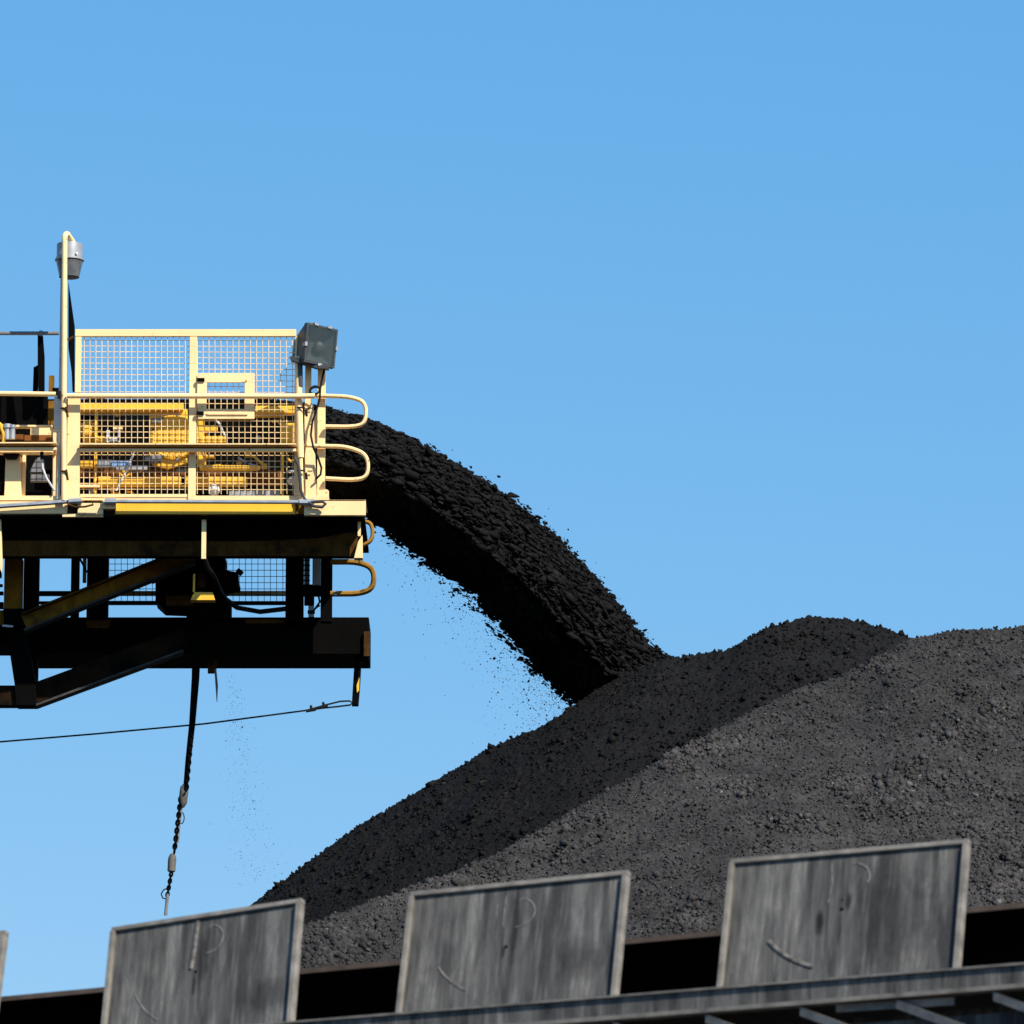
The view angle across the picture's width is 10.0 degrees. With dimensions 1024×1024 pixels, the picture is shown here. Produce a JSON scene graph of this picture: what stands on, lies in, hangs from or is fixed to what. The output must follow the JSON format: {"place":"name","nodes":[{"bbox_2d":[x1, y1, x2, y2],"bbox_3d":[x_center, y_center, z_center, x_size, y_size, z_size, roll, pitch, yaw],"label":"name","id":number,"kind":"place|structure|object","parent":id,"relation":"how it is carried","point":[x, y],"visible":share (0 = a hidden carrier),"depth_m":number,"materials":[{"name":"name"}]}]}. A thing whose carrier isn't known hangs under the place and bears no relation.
{"place":"outdoors","nodes":[
{"label":"outdoors","id":0,"kind":"place"},
{"bbox_2d":[0,329,375,708],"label":"stacker boom","id":1,"kind":"object","parent":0,"point":[193,489],"visible":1,"depth_m":62.14,"materials":[{"name":"beige paint"}]},
{"bbox_2d":[55,231,83,499],"bbox_3d":[-4.692,-1.521,61.763,0.309,2.933,0.414,0,-12,0],"label":"lamp post","id":2,"kind":"object","parent":1,"relation":"on","point":[69,260],"visible":1,"depth_m":61.70,"materials":[{"name":"beige metal"}]},
{"bbox_2d":[0,700,352,742],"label":"wire rope","id":3,"kind":"object","parent":1,"relation":"attached to","point":[322,706],"visible":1,"depth_m":62.79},
{"bbox_2d":[161,654,199,915],"bbox_3d":[-3.533,2.897,62.346,0.396,2.817,0.124,0,-12,0],"label":"hanging probe","id":4,"kind":"object","parent":1,"relation":"hanging from","point":[182,799],"visible":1,"depth_m":62.33,"materials":[{"name":"metal"}]},
{"bbox_2d":[208,659,217,700],"bbox_3d":[-3.218,1.818,62.968,0.113,0.468,0.080,0,-12,0],"label":"dangling rod","id":5,"kind":"object","parent":1,"relation":"hanging from","point":[212,666],"visible":1,"depth_m":62.98,"materials":[{"name":"grey paint"}]},
{"bbox_2d":[293,457,326,508],"bbox_3d":[-2.118,-0.308,61.303,0.367,0.564,0.054,-2,-12,10],"label":"supply cable","id":6,"kind":"object","parent":1,"relation":"attached to","point":[301,490],"visible":1,"depth_m":61.27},
{"bbox_2d":[290,322,337,386],"bbox_3d":[-2.118,-1.640,61.655,0.490,0.671,0.379,-7,-14,29],"label":"floodlight","id":7,"kind":"object","parent":1,"relation":"attached to","point":[317,348],"visible":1,"depth_m":61.66,"materials":[{"name":"grey metal"}]},
{"bbox_2d":[309,370,324,479],"bbox_3d":[-2.049,-0.932,61.477,0.177,1.204,0.103,0,-12,0],"label":"lamp cable","id":8,"kind":"object","parent":7,"relation":"hanging from","point":[315,412],"visible":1,"depth_m":61.50,"materials":[{"name":"black rubber"}]},
{"bbox_2d":[210,672,286,878],"bbox_3d":[-2.768,2.841,62.777,0.910,2.387,0.605,0,-12,0],"label":"coal grit","id":9,"kind":"object","parent":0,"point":[236,782],"visible":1,"depth_m":62.77,"materials":[{"name":"black stone"}]},
{"bbox_2d":[0,0,1023,995],"label":"sky","id":10,"kind":"structure","parent":0,"point":[730,293],"materials":[{"name":"blue"}]},
{"label":"ground","id":11,"kind":"structure","parent":0,"visible":0},
{"bbox_2d":[0,903,1023,1023],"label":"conveyor","id":12,"kind":"object","parent":11,"relation":"on","point":[668,979],"visible":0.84,"depth_m":34.83,"materials":[{"name":"black metal"}]},
{"bbox_2d":[0,930,8,1000],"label":"guard panel","id":13,"kind":"object","parent":12,"relation":"attached to","point":[4,935],"visible":1,"depth_m":36.63,"materials":[{"name":"metal"}]},
{"bbox_2d":[101,898,304,1023],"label":"guard panel","id":14,"kind":"object","parent":12,"relation":"attached to","point":[240,965],"visible":1,"depth_m":36.00,"materials":[{"name":"metal"}]},
{"bbox_2d":[395,870,630,1012],"bbox_3d":[0.003,2.613,35.153,1.450,0.860,0.066,-7,-31,24],"label":"guard panel","id":15,"kind":"object","parent":12,"relation":"attached to","point":[554,938],"visible":1,"depth_m":35.17,"materials":[{"name":"metal"}]},
{"bbox_2d":[716,839,970,986],"bbox_3d":[1.940,2.369,34.268,1.510,0.860,0.065,-7,-31,24],"label":"guard panel","id":16,"kind":"object","parent":12,"relation":"attached to","point":[850,912],"visible":1,"depth_m":34.28,"materials":[{"name":"metal"}]},
{"bbox_2d":[250,615,908,923],"bbox_3d":[2.050,8.299,63.666,48.100,14.238,52.000,0,-12,0],"label":"coal pile","id":17,"kind":"object","parent":11,"relation":"on","point":[492,800],"visible":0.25,"depth_m":62.67,"materials":[{"name":"black stone"}]},
{"bbox_2d":[272,399,670,743],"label":"coal stream","id":18,"kind":"structure","parent":17,"relation":"on","point":[554,607],"depth_m":63.74,"materials":[{"name":"black stone"}]},
{"bbox_2d":[300,625,1023,968],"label":"coal pile","id":19,"kind":"object","parent":11,"relation":"on","point":[917,739],"visible":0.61,"depth_m":57.73,"materials":[{"name":"black stone"}]}
]}

